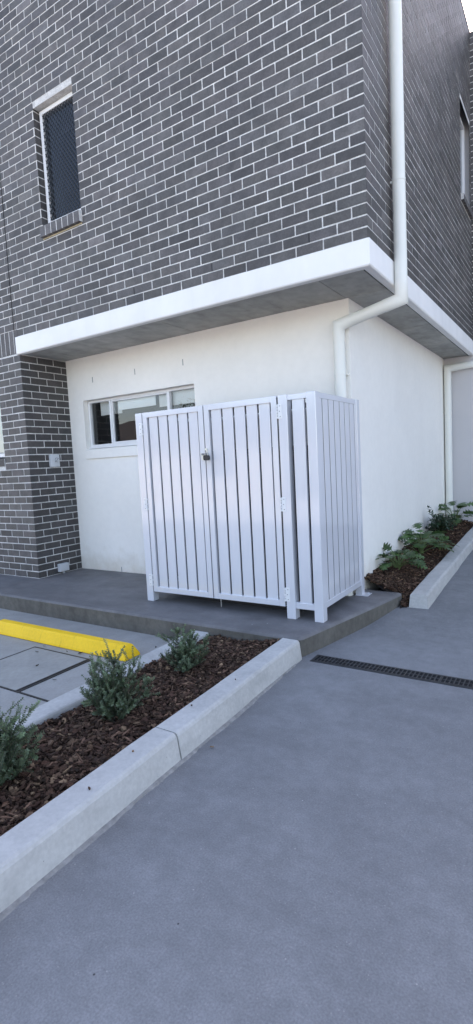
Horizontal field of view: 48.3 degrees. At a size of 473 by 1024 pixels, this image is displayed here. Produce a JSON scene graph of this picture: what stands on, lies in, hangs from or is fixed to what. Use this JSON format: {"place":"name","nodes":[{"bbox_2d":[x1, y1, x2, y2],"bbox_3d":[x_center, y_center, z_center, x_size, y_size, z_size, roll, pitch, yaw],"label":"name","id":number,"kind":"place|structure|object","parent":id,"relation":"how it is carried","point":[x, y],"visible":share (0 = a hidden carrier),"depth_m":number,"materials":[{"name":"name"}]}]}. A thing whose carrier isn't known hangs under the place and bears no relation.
{"place":"outdoors","nodes":[
{"label":"outdoors","id":0,"kind":"place"},
{"bbox_2d":[0,608,172,722],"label":"parking bay","id":1,"kind":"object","parent":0,"point":[73,678],"depth_m":4.45,"materials":[{"name":"concrete"}]},
{"bbox_2d":[0,647,90,701],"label":"access cover","id":2,"kind":"object","parent":1,"relation":"on","point":[20,671],"visible":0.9,"depth_m":4.05,"materials":[{"name":"grey metal"}]},
{"bbox_2d":[0,619,139,661],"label":"wheel stop","id":3,"kind":"object","parent":1,"relation":"on","point":[84,643],"visible":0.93,"depth_m":4.48,"materials":[{"name":"yellow concrete"}]},
{"bbox_2d":[0,550,472,1023],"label":"driveway","id":4,"kind":"structure","parent":0,"point":[293,845],"depth_m":1.88,"materials":[{"name":"concrete"}]},
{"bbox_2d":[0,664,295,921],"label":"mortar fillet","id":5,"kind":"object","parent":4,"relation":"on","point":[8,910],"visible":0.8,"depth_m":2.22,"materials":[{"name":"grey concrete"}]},
{"bbox_2d":[310,655,472,689],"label":"trench drain","id":6,"kind":"object","parent":4,"relation":"on","point":[416,675],"visible":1,"depth_m":3.56,"materials":[{"name":"black metal"}]},
{"bbox_2d":[462,0,472,31],"label":"sky","id":7,"kind":"structure","parent":0,"point":[467,4],"materials":[{"name":"white"}]},
{"label":"ground","id":8,"kind":"structure","parent":0,"visible":0},
{"bbox_2d":[9,630,208,737],"bbox_3d":[-2.075,1.431,1.627,0.171,0.189,6.610,0,6,33],"label":"edging strip","id":9,"kind":"object","parent":8,"relation":"on","point":[55,708],"visible":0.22,"depth_m":3.20,"materials":[{"name":"concrete"}]},
{"bbox_2d":[0,634,279,835],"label":"bark mulch","id":10,"kind":"object","parent":8,"relation":"on","point":[77,745],"visible":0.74,"depth_m":2.84,"materials":[{"name":"wood"}]},
{"bbox_2d":[0,697,44,785],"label":"shrub","id":11,"kind":"object","parent":10,"relation":"on","point":[10,749],"visible":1,"depth_m":2.36,"materials":[{"name":"green plant"}]},
{"bbox_2d":[79,638,159,721],"bbox_3d":[-0.660,0.950,2.959,0.438,0.468,0.373,-3,5,-3],"label":"shrub","id":12,"kind":"object","parent":10,"relation":"on","point":[106,687],"visible":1,"depth_m":2.93,"materials":[{"name":"green plant"}]},
{"bbox_2d":[155,623,210,671],"bbox_3d":[-0.355,0.926,3.616,0.371,0.333,0.341,0,6,33],"label":"shrub","id":13,"kind":"object","parent":10,"relation":"on","point":[188,651],"visible":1,"depth_m":3.57,"materials":[{"name":"green plant"}]},
{"bbox_2d":[0,638,301,912],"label":"concrete kerb","id":14,"kind":"structure","parent":8,"relation":"on","point":[40,844],"depth_m":2.31,"materials":[{"name":"grey concrete"}]},
{"bbox_2d":[0,568,401,656],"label":"porch slab","id":15,"kind":"structure","parent":8,"relation":"on","point":[113,599],"depth_m":4.89,"materials":[{"name":"grey concrete"}]},
{"bbox_2d":[180,445,313,610],"bbox_3d":[0.180,0.119,5.063,1.350,1.429,0.700,0,6,33],"label":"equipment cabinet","id":16,"kind":"object","parent":15,"relation":"on","point":[244,603],"visible":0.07,"depth_m":4.72,"materials":[{"name":"metal"}]},
{"bbox_2d":[135,391,371,622],"bbox_3d":[0.155,-0.080,5.054,1.936,1.832,1.051,0,6,33],"label":"bin enclosure","id":17,"kind":"object","parent":15,"relation":"on","point":[166,439],"visible":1,"depth_m":4.57,"materials":[{"name":"white metal"}]},
{"bbox_2d":[203,452,209,459],"bbox_3d":[-0.264,-0.492,4.635,0.056,0.078,0.024,0,6,33],"label":"padlock","id":18,"kind":"object","parent":17,"relation":"hanging from","point":[206,457],"visible":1,"depth_m":4.62,"materials":[{"name":"grey metal"}]},
{"bbox_2d":[0,0,472,595],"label":"apartment building","id":19,"kind":"structure","parent":8,"relation":"on","point":[204,202],"depth_m":5.37,"materials":[{"name":"brick"}]},
{"bbox_2d":[0,409,4,457],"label":"window","id":20,"kind":"structure","parent":19,"relation":"in","point":[2,454],"depth_m":6.99,"materials":[{"name":"white metal"}]},
{"bbox_2d":[49,454,59,466],"bbox_3d":[-2.327,-0.655,6.758,0.068,0.159,0.131,0,6,33],"label":"power outlet","id":21,"kind":"object","parent":19,"relation":"attached to","point":[54,460],"visible":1,"depth_m":6.73,"materials":[{"name":"grey plastic"}]},
{"bbox_2d":[33,84,82,239],"bbox_3d":[-1.914,-3.744,5.720,0.651,1.388,0.161,0,6,33],"label":"window","id":22,"kind":"structure","parent":19,"relation":"in","point":[54,123],"depth_m":5.78,"materials":[{"name":"glass"}]},
{"bbox_2d":[57,562,68,572],"bbox_3d":[-2.254,0.732,6.887,0.065,0.131,0.143,0,6,33],"label":"junction box","id":23,"kind":"object","parent":19,"relation":"attached to","point":[63,567],"visible":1,"depth_m":6.86,"materials":[{"name":"grey plastic"}]},
{"bbox_2d":[88,385,194,448],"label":"window","id":24,"kind":"structure","parent":19,"relation":"in","point":[112,423],"depth_m":6.86,"materials":[{"name":"white metal"}]},
{"bbox_2d":[460,117,472,219],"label":"window","id":25,"kind":"structure","parent":19,"relation":"in","point":[467,207],"depth_m":7.67,"materials":[{"name":"metal"}]},
{"bbox_2d":[364,517,472,607],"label":"bark mulch","id":26,"kind":"object","parent":8,"relation":"on","point":[407,579],"visible":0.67,"depth_m":5.62,"materials":[{"name":"wood"}]},
{"bbox_2d":[375,542,427,570],"bbox_3d":[1.705,0.486,5.622,0.580,0.315,0.565,-3,5,-2],"label":"leafy plant","id":27,"kind":"object","parent":26,"relation":"on","point":[407,554],"visible":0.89,"depth_m":5.54,"materials":[{"name":"green plant"}]},
{"bbox_2d":[398,522,453,553],"bbox_3d":[2.175,0.328,6.278,0.690,0.369,0.623,-3,5,-4],"label":"leafy plant","id":28,"kind":"object","parent":26,"relation":"on","point":[410,534],"visible":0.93,"depth_m":6.21,"materials":[{"name":"green plant"}]},
{"bbox_2d":[425,505,457,532],"bbox_3d":[2.777,0.107,7.178,0.470,0.422,0.637,0,6,33],"label":"dark shrub","id":29,"kind":"object","parent":26,"relation":"on","point":[441,522],"visible":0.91,"depth_m":7.10,"materials":[{"name":"green plant"}]},
{"bbox_2d":[427,536,457,550],"bbox_3d":[2.543,0.396,6.541,0.399,0.186,0.392,-6,6,-32],"label":"leafy plant","id":30,"kind":"object","parent":26,"relation":"on","point":[444,539],"visible":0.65,"depth_m":6.54,"materials":[{"name":"green plant"}]},
{"bbox_2d":[438,501,472,525],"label":"leafy plant","id":31,"kind":"object","parent":26,"relation":"on","point":[460,506],"visible":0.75,"depth_m":7.91,"materials":[{"name":"green plant"}]},
{"bbox_2d":[409,527,472,608],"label":"concrete kerb","id":32,"kind":"structure","parent":8,"relation":"on","point":[425,593],"depth_m":5.54,"materials":[{"name":"grey concrete"}]}
]}

